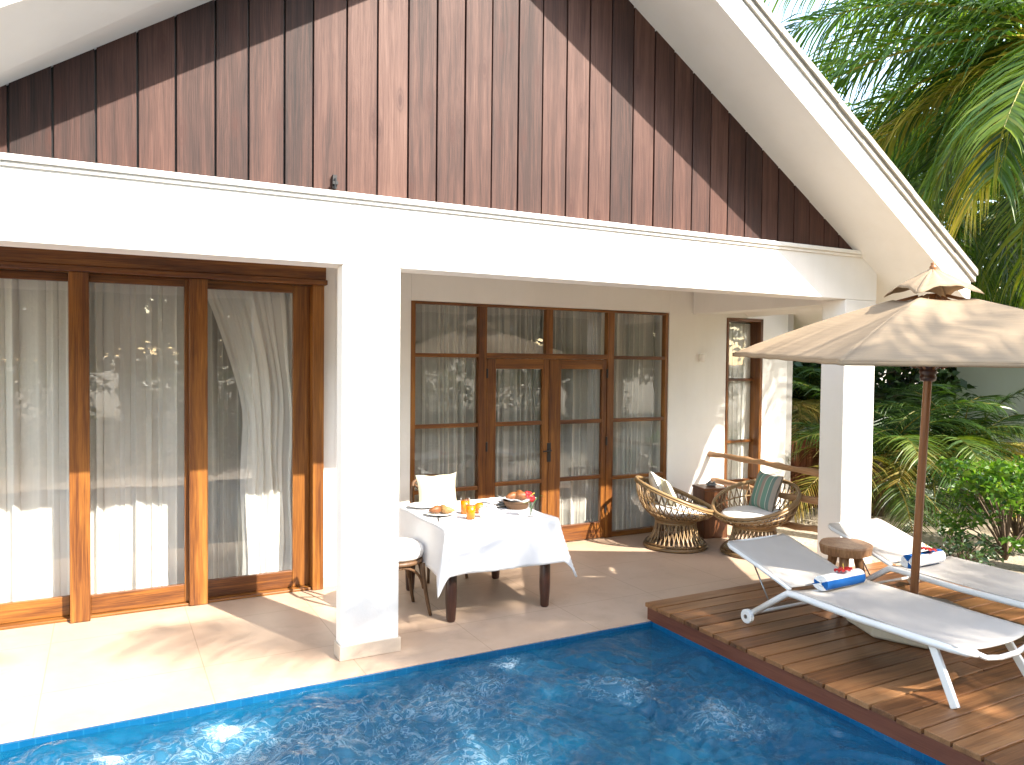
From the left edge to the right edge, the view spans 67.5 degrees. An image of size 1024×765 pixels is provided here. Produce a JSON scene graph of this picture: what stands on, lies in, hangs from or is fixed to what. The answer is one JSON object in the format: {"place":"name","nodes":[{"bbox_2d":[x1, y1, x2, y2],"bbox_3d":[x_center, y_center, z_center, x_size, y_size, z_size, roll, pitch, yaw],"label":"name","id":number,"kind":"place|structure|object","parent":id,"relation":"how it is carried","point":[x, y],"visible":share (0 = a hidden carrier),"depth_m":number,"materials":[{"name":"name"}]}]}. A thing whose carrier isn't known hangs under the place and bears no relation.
{"place":"outdoors","nodes":[
{"label":"outdoors","id":0,"kind":"place"},
{"bbox_2d":[0,626,930,764],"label":"water","id":1,"kind":"structure","parent":0,"point":[650,695],"depth_m":4.39,"materials":[{"name":"blue liquid"}]},
{"bbox_2d":[0,621,945,764],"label":"pool basin","id":2,"kind":"object","parent":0,"point":[161,717],"visible":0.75,"depth_m":4.71,"materials":[{"name":"tile"}]},
{"bbox_2d":[0,525,983,760],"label":"terrace floor","id":3,"kind":"structure","parent":0,"point":[58,677],"depth_m":5.68,"materials":[{"name":"beige tile"}]},
{"bbox_2d":[399,557,431,615],"bbox_3d":[-0.958,1.399,6.179,0.520,0.936,0.426,0,2,-28],"label":"dining chair","id":4,"kind":"object","parent":3,"relation":"on","point":[406,567],"visible":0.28,"depth_m":6.12,"materials":[{"name":"brown wood"}]},
{"bbox_2d":[399,537,423,562],"bbox_3d":[-0.933,1.344,6.190,0.450,0.130,0.450,0,2,-28],"label":"seat cushion","id":5,"kind":"object","parent":4,"relation":"on","point":[410,549],"visible":0.37,"depth_m":6.06,"materials":[{"name":"white fabric"}]},
{"bbox_2d":[410,474,467,583],"bbox_3d":[-0.707,1.369,7.310,0.426,0.936,0.520,0,2,-28],"label":"dining chair","id":6,"kind":"object","parent":3,"relation":"on","point":[412,501],"visible":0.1,"depth_m":7.39,"materials":[{"name":"brown wood"}]},
{"bbox_2d":[415,472,456,502],"bbox_3d":[-0.718,1.056,7.348,0.420,0.365,0.118,0,-8,-28],"label":"pillow","id":7,"kind":"object","parent":6,"relation":"on","point":[437,488],"visible":0.8,"depth_m":7.29,"materials":[{"name":"beige fabric"}]},
{"bbox_2d":[405,564,549,622],"bbox_3d":[-0.314,1.484,6.592,0.960,0.745,1.020,0,2,-28],"label":"dining table","id":8,"kind":"object","parent":3,"relation":"on","point":[451,589],"visible":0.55,"depth_m":6.35,"materials":[{"name":"brown wood"}]},
{"bbox_2d":[399,498,576,596],"bbox_3d":[-0.308,1.353,6.594,1.252,0.494,1.319,0,2,-28],"label":"tablecloth","id":9,"kind":"object","parent":8,"relation":"on","point":[457,543],"visible":0.81,"depth_m":6.13,"materials":[{"name":"white fabric"}]},
{"bbox_2d":[408,502,437,507],"bbox_3d":[-0.783,1.082,6.725,0.264,0.018,0.264,0,2,-28],"label":"plate","id":10,"kind":"object","parent":9,"relation":"on","point":[423,504],"visible":0.96,"depth_m":6.76,"materials":[{"name":"white ceramic"}]},
{"bbox_2d":[424,510,455,515],"bbox_3d":[-0.600,1.093,6.403,0.264,0.018,0.264,0,2,-28],"label":"plate","id":11,"kind":"object","parent":9,"relation":"on","point":[437,514],"visible":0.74,"depth_m":6.38,"materials":[{"name":"white ceramic"}]},
{"bbox_2d":[429,505,440,513],"bbox_3d":[-0.627,1.058,6.389,0.068,0.068,0.138,2,2,39],"label":"croissant","id":12,"kind":"object","parent":11,"relation":"on","point":[436,509],"visible":1,"depth_m":6.36,"materials":[{"name":"orange food"}]},
{"bbox_2d":[441,506,454,512],"bbox_3d":[-0.550,1.063,6.398,0.137,0.060,0.063,1,2,12],"label":"croissant","id":13,"kind":"object","parent":11,"relation":"on","point":[445,509],"visible":0.95,"depth_m":6.38,"materials":[{"name":"food"}]},
{"bbox_2d":[460,498,469,513],"bbox_3d":[-0.396,1.041,6.465,0.081,0.135,0.081,0,2,-28],"label":"juice glass","id":14,"kind":"object","parent":9,"relation":"on","point":[463,506],"visible":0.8,"depth_m":6.43,"materials":[{"name":"orange glass"}]},
{"bbox_2d":[466,502,475,519],"bbox_3d":[-0.337,1.048,6.247,0.081,0.135,0.081,0,2,-28],"label":"juice glass","id":15,"kind":"object","parent":9,"relation":"on","point":[470,512],"visible":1,"depth_m":6.22,"materials":[{"name":"orange glass"}]},
{"bbox_2d":[475,502,483,512],"bbox_3d":[-0.276,1.064,6.496,0.094,0.090,0.093,0,2,-28],"label":"orange fruit","id":16,"kind":"object","parent":9,"relation":"on","point":[478,505],"visible":0.53,"depth_m":6.46,"materials":[{"name":"orange food"}]},
{"bbox_2d":[478,505,489,517],"bbox_3d":[-0.231,1.062,6.327,0.096,0.104,0.096,0,2,-28],"label":"sugar bowl","id":17,"kind":"object","parent":9,"relation":"on","point":[483,511],"visible":1,"depth_m":6.29,"materials":[{"name":"white ceramic"}]},
{"bbox_2d":[486,502,496,514],"bbox_3d":[-0.176,1.060,6.435,0.096,0.104,0.096,0,2,-28],"label":"sugar bowl","id":18,"kind":"object","parent":9,"relation":"on","point":[492,508],"visible":0.83,"depth_m":6.40,"materials":[{"name":"white ceramic"}]},
{"bbox_2d":[497,495,536,509],"bbox_3d":[0.045,1.052,6.745,0.265,0.107,0.265,0,2,-28],"label":"bread basket","id":19,"kind":"object","parent":9,"relation":"on","point":[514,504],"visible":0.73,"depth_m":6.65,"materials":[{"name":"wicker"}]},
{"bbox_2d":[506,492,516,498],"bbox_3d":[0.012,0.996,6.722,0.156,0.077,0.076,-1,8,-45],"label":"bread roll","id":20,"kind":"object","parent":19,"relation":"in","point":[511,495],"visible":0.68,"depth_m":6.68,"materials":[{"name":"orange food"}]},
{"bbox_2d":[516,492,526,499],"bbox_3d":[0.085,0.992,6.709,0.157,0.077,0.076,0,7,-5],"label":"bread roll","id":21,"kind":"object","parent":19,"relation":"in","point":[520,495],"visible":0.78,"depth_m":6.68,"materials":[{"name":"orange food"}]},
{"bbox_2d":[526,498,539,516],"bbox_3d":[0.168,1.030,6.418,0.195,0.171,0.113,0,2,-28],"label":"flower vase","id":22,"kind":"object","parent":9,"relation":"on","point":[530,507],"visible":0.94,"depth_m":6.38,"materials":[{"name":"clear glass"}]},
{"bbox_2d":[525,491,534,501],"bbox_3d":[0.160,0.937,6.367,0.048,0.113,0.107,-42,-21,27],"label":"bloom","id":23,"kind":"object","parent":22,"relation":"in","point":[530,496],"visible":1,"depth_m":6.37,"materials":[{"name":"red plant"}]},
{"bbox_3d":[-0.154,1.086,6.822,0.264,0.018,0.264,0,2,-28],"label":"plate","id":24,"kind":"object","parent":9,"relation":"on","visible":0},
{"bbox_2d":[480,502,502,505],"bbox_3d":[-0.163,1.066,6.816,0.150,0.028,0.242,2,2,45],"label":"napkin","id":25,"kind":"object","parent":24,"relation":"on","point":[486,503],"visible":0.27,"depth_m":6.75,"materials":[{"name":"white fabric"}]},
{"bbox_2d":[481,499,502,503],"bbox_3d":[-0.154,1.056,6.832,0.150,0.042,0.242,1,2,25],"label":"napkin","id":26,"kind":"object","parent":25,"relation":"on","point":[490,501],"visible":0.48,"depth_m":6.74,"materials":[{"name":"white fabric"}]},
{"bbox_2d":[486,497,502,500],"bbox_3d":[-0.146,1.045,6.848,0.150,0.048,0.242,1,2,5],"label":"napkin","id":27,"kind":"object","parent":26,"relation":"on","point":[496,499],"visible":0.89,"depth_m":6.80,"materials":[{"name":"white fabric"}]},
{"bbox_2d":[634,475,713,553],"bbox_3d":[1.812,1.439,8.519,0.905,0.769,0.946,1,2,5],"label":"papasan chair","id":28,"kind":"object","parent":3,"relation":"on","point":[664,522],"visible":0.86,"depth_m":8.30,"materials":[{"name":"wicker"}]},
{"bbox_2d":[651,502,707,518],"bbox_3d":[1.867,1.409,8.519,0.670,0.112,0.670,3,0,-28],"label":"seat cushion","id":29,"kind":"object","parent":28,"relation":"on","point":[674,511],"visible":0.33,"depth_m":8.25,"materials":[{"name":"white fabric"}]},
{"bbox_2d":[649,471,667,505],"bbox_3d":[1.639,1.198,8.578,0.128,0.403,0.400,-23,-1,5],"label":"pillow","id":30,"kind":"object","parent":29,"relation":"on","point":[654,479],"visible":0.54,"depth_m":8.41,"materials":[{"name":"fabric"}]},
{"bbox_2d":[656,476,678,506],"bbox_3d":[1.722,1.221,8.501,0.118,0.362,0.380,-26,4,-4],"label":"pillow","id":31,"kind":"object","parent":29,"relation":"on","point":[666,487],"visible":0.49,"depth_m":8.35,"materials":[{"name":"beige fabric"}]},
{"bbox_2d":[692,484,727,538],"bbox_3d":[2.344,1.519,9.071,0.316,0.588,0.316,0,2,-14],"label":"side table","id":32,"kind":"object","parent":3,"relation":"on","point":[713,527],"visible":0.62,"depth_m":8.93,"materials":[{"name":"brown wood"}]},
{"bbox_2d":[706,481,715,485],"bbox_3d":[2.356,1.194,9.066,0.130,0.062,0.130,0,2,-28],"label":"ashtray","id":33,"kind":"object","parent":32,"relation":"on","point":[709,483],"visible":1,"depth_m":9.03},
{"bbox_2d":[711,479,801,558],"bbox_3d":[2.623,1.455,8.267,0.905,0.769,0.946,-1,2,-36],"label":"papasan chair","id":34,"kind":"object","parent":3,"relation":"on","point":[788,511],"visible":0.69,"depth_m":8.10,"materials":[{"name":"wicker"}]},
{"bbox_2d":[721,505,784,525],"bbox_3d":[2.581,1.424,8.242,0.670,0.112,0.670,-4,3,-28],"label":"seat cushion","id":35,"kind":"object","parent":34,"relation":"on","point":[745,511],"visible":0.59,"depth_m":8.15,"materials":[{"name":"white fabric"}]},
{"bbox_2d":[749,470,782,511],"bbox_3d":[2.760,1.188,8.331,0.138,0.425,0.450,19,-3,-14],"label":"pillow","id":36,"kind":"object","parent":35,"relation":"on","point":[765,491],"visible":1,"depth_m":8.23,"materials":[{"name":"green fabric"}]},
{"bbox_2d":[647,608,986,764],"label":"deck framing","id":37,"kind":"object","parent":3,"relation":"on","point":[934,749],"visible":0.25,"depth_m":4.60,"materials":[{"name":"brown wood"}]},
{"bbox_2d":[645,561,1023,764],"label":"deck","id":38,"kind":"structure","parent":37,"relation":"on","point":[844,657],"depth_m":4.93,"materials":[{"name":"brown wood"}]},
{"bbox_2d":[819,537,872,575],"bbox_3d":[2.714,1.542,6.269,0.440,0.470,0.430,0,2,-28],"label":"slab stool","id":39,"kind":"object","parent":38,"relation":"on","point":[845,550],"visible":0.69,"depth_m":6.16,"materials":[{"name":"brown wood"}]},
{"bbox_2d":[727,533,1023,708],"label":"sun lounger","id":40,"kind":"object","parent":38,"relation":"on","point":[787,562],"visible":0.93,"depth_m":5.04,"materials":[{"name":"grey metal"}]},
{"bbox_2d":[812,568,865,590],"bbox_3d":[2.344,1.409,5.479,0.422,0.109,0.136,0,2,-30],"label":"rolled towel","id":41,"kind":"object","parent":40,"relation":"on","point":[830,581],"visible":1,"depth_m":5.41,"materials":[{"name":"fabric"}]},
{"bbox_2d":[834,564,852,571],"bbox_3d":[2.362,1.320,5.465,0.133,0.047,0.126,-13,-7,39],"label":"hibiscus flower","id":42,"kind":"object","parent":41,"relation":"on","point":[842,569],"visible":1,"depth_m":5.45,"materials":[{"name":"red plant"}]},
{"bbox_2d":[732,262,1023,648],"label":"parasol","id":43,"kind":"object","parent":38,"relation":"on","point":[930,336],"visible":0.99,"depth_m":5.12,"materials":[{"name":"beige fabric"}]},
{"bbox_2d":[828,518,1023,608],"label":"sun lounger","id":44,"kind":"object","parent":38,"relation":"on","point":[891,544],"visible":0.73,"depth_m":6.02,"materials":[{"name":"white fabric"}]},
{"bbox_2d":[900,549,945,567],"bbox_3d":[3.273,1.401,6.096,0.422,0.109,0.136,0,2,-30],"label":"rolled towel","id":45,"kind":"object","parent":44,"relation":"on","point":[928,557],"visible":0.73,"depth_m":6.04,"materials":[{"name":"white fabric"}]},
{"bbox_2d":[921,544,937,551],"bbox_3d":[3.316,1.312,6.087,0.132,0.048,0.126,6,-2,-35],"label":"hibiscus flower","id":46,"kind":"object","parent":45,"relation":"on","point":[929,549],"visible":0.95,"depth_m":6.07,"materials":[{"name":"red plant"}]},
{"bbox_2d":[727,370,1023,573],"bbox_3d":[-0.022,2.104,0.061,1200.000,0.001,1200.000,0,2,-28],"label":"ground","id":47,"kind":"structure","parent":0,"point":[1014,562],"depth_m":9.54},
{"bbox_2d":[0,0,977,661],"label":"villa","id":48,"kind":"object","parent":47,"relation":"on","point":[358,180],"visible":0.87,"depth_m":5.95,"materials":[{"name":"white paint"}]},
{"bbox_2d":[0,278,69,602],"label":"curtain","id":49,"kind":"object","parent":48,"relation":"hanging from","point":[34,482],"visible":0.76,"depth_m":5.99,"materials":[{"name":"white fabric"}]},
{"bbox_2d":[89,282,183,593],"bbox_3d":[-3.081,0.489,6.384,0.794,2.630,0.108,0,2,-28],"label":"curtain","id":50,"kind":"object","parent":48,"relation":"hanging from","point":[136,337],"visible":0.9,"depth_m":6.36,"materials":[{"name":"white fabric"}]},
{"bbox_2d":[0,246,327,629],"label":"sliding door","id":51,"kind":"structure","parent":48,"relation":"in","point":[82,268],"depth_m":6.27,"materials":[{"name":"brown wood"}]},
{"bbox_2d":[208,301,242,578],"bbox_3d":[-2.336,0.482,6.880,0.862,2.630,0.110,0,2,-28],"label":"curtain","id":52,"kind":"object","parent":48,"relation":"hanging from","point":[211,467],"visible":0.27,"depth_m":6.75,"materials":[{"name":"white fabric"}]},
{"bbox_2d":[208,289,291,574],"bbox_3d":[-2.264,0.486,6.785,0.898,2.630,0.102,0,2,-28],"label":"curtain","id":53,"kind":"object","parent":48,"relation":"hanging from","point":[255,328],"visible":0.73,"depth_m":6.81,"materials":[{"name":"white fabric"}]},
{"bbox_2d":[417,304,539,510],"bbox_3d":[-0.385,0.483,8.252,1.574,2.590,0.141,0,2,-28],"label":"curtain","id":54,"kind":"object","parent":48,"relation":"hanging from","point":[505,445],"visible":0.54,"depth_m":8.24,"materials":[{"name":"white fabric"}]},
{"bbox_2d":[410,300,668,541],"bbox_3d":[0.422,0.489,8.493,3.288,2.640,0.134,0,2,-28],"label":"french door","id":55,"kind":"structure","parent":48,"relation":"in","point":[550,364],"depth_m":8.49,"materials":[{"name":"brown wood"}]},
{"bbox_2d":[554,310,659,530],"bbox_3d":[1.059,0.476,9.022,1.645,2.590,0.146,0,2,-28],"label":"curtain","id":56,"kind":"object","parent":48,"relation":"hanging from","point":[642,328],"visible":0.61,"depth_m":9.11,"materials":[{"name":"white fabric"}]},
{"bbox_2d":[727,323,749,506],"bbox_3d":[2.892,0.468,9.967,0.536,2.470,0.048,0,2,-28],"label":"curtain","id":57,"kind":"object","parent":48,"relation":"hanging from","point":[739,401],"visible":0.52,"depth_m":10.00,"materials":[{"name":"white fabric"}]},
{"bbox_2d":[724,318,763,504],"bbox_3d":[2.927,0.466,9.904,0.620,2.573,0.202,0,2,-28],"label":"side window","id":58,"kind":"structure","parent":48,"relation":"in","point":[756,325],"depth_m":9.96,"materials":[{"name":"brown wood"}]},
{"bbox_2d":[707,451,818,532],"bbox_3d":[2.828,1.259,8.695,0.126,0.796,1.944,0,2,-21],"label":"log railing","id":59,"kind":"object","parent":48,"relation":"attached to","point":[804,498],"visible":0.64,"depth_m":8.31,"materials":[{"name":"brown wood"}]},
{"bbox_2d":[790,439,818,509],"bbox_3d":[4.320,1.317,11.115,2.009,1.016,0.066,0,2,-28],"label":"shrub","id":60,"kind":"object","parent":47,"relation":"on","point":[808,460],"visible":0.14,"depth_m":11.01,"materials":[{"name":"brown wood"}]},
{"bbox_2d":[792,365,820,440],"bbox_3d":[3.964,0.622,13.023,3.396,2.522,3.524,2,2,34],"label":"feather palm","id":61,"kind":"object","parent":47,"relation":"on","point":[795,402],"visible":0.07,"depth_m":12.12,"materials":[{"name":"green plant"}]},
{"bbox_2d":[791,363,906,455],"bbox_3d":[5.051,0.631,13.128,3.524,2.522,3.396,1,2,13],"label":"feather palm","id":62,"kind":"object","parent":47,"relation":"on","point":[808,398],"visible":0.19,"depth_m":12.43,"materials":[{"name":"green plant"}]},
{"bbox_2d":[793,362,919,438],"bbox_3d":[5.907,-0.618,15.171,4.710,4.706,5.996,1,2,17],"label":"broadleaf tree","id":63,"kind":"object","parent":47,"relation":"on","point":[805,364],"depth_m":14.43,"materials":[{"name":"green plant"}]},
{"bbox_2d":[791,361,977,439],"bbox_3d":[5.324,-0.298,14.306,5.996,4.706,4.710,2,2,35],"label":"broadleaf tree","id":64,"kind":"object","parent":47,"relation":"on","point":[955,382],"visible":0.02,"depth_m":12.80,"materials":[{"name":"green plant"}]},
{"bbox_2d":[763,0,1023,249],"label":"coconut palm","id":65,"kind":"object","parent":47,"relation":"on","point":[994,71],"visible":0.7,"depth_m":8.21,"materials":[{"name":"green plant"}]},
{"bbox_2d":[785,381,1019,533],"bbox_3d":[5.074,1.252,10.688,3.396,2.522,3.524,0,2,-28],"label":"feather palm","id":66,"kind":"object","parent":47,"relation":"on","point":[879,507],"visible":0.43,"depth_m":10.09,"materials":[{"name":"green plant"}]},
{"bbox_2d":[813,384,1023,535],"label":"feather palm","id":67,"kind":"object","parent":47,"relation":"on","point":[963,437],"visible":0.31,"depth_m":10.38,"materials":[{"name":"green plant"}]},
{"bbox_2d":[834,62,1023,302],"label":"coconut palm","id":68,"kind":"object","parent":47,"relation":"on","point":[976,256],"visible":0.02,"depth_m":12.46,"materials":[{"name":"green plant"}]},
{"bbox_2d":[840,0,1023,308],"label":"coconut palm","id":69,"kind":"object","parent":47,"relation":"on","point":[1011,239],"visible":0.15,"depth_m":11.65,"materials":[{"name":"green plant"}]},
{"bbox_2d":[874,275,1009,414],"bbox_3d":[8.916,-0.343,17.153,5.996,4.706,4.710,0,2,-19],"label":"broadleaf tree","id":70,"kind":"object","parent":47,"relation":"on","point":[893,374],"depth_m":16.20,"materials":[{"name":"green plant"}]},
{"bbox_2d":[873,388,1023,511],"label":"feather palm","id":71,"kind":"object","parent":47,"relation":"on","point":[1006,444],"visible":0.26,"depth_m":11.08,"materials":[{"name":"green plant"}]},
{"bbox_2d":[901,156,1023,393],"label":"coconut palm","id":72,"kind":"object","parent":47,"relation":"on","point":[1004,302],"visible":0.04,"depth_m":15.03,"materials":[{"name":"green plant"}]},
{"bbox_2d":[928,528,1011,565],"bbox_3d":[4.651,1.724,7.819,0.871,0.419,0.738,0,2,-28],"label":"bush","id":73,"kind":"object","parent":47,"relation":"on","point":[959,542],"visible":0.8,"depth_m":7.81,"materials":[{"name":"green plant"}]},
{"bbox_2d":[933,455,1023,559],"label":"shrub","id":74,"kind":"object","parent":47,"relation":"on","point":[987,487],"visible":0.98,"depth_m":8.26,"materials":[{"name":"green plant"}]},
{"bbox_2d":[935,160,1023,377],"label":"coconut palm","id":75,"kind":"object","parent":47,"relation":"on","point":[983,222],"visible":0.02,"depth_m":15.08,"materials":[{"name":"green plant"}]},
{"bbox_2d":[951,455,1023,542],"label":"shrub","id":76,"kind":"object","parent":47,"relation":"on","point":[1017,525],"visible":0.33,"depth_m":8.75,"materials":[{"name":"green plant"}]},
{"bbox_2d":[956,307,1023,486],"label":"garden house","id":77,"kind":"structure","parent":47,"relation":"on","point":[997,381],"depth_m":13.41,"materials":[{"name":"grey paint"}]},
{"bbox_2d":[762,0,1021,256],"label":"sky","id":78,"kind":"structure","parent":0,"point":[817,3],"materials":[{"name":"white"}]}
]}

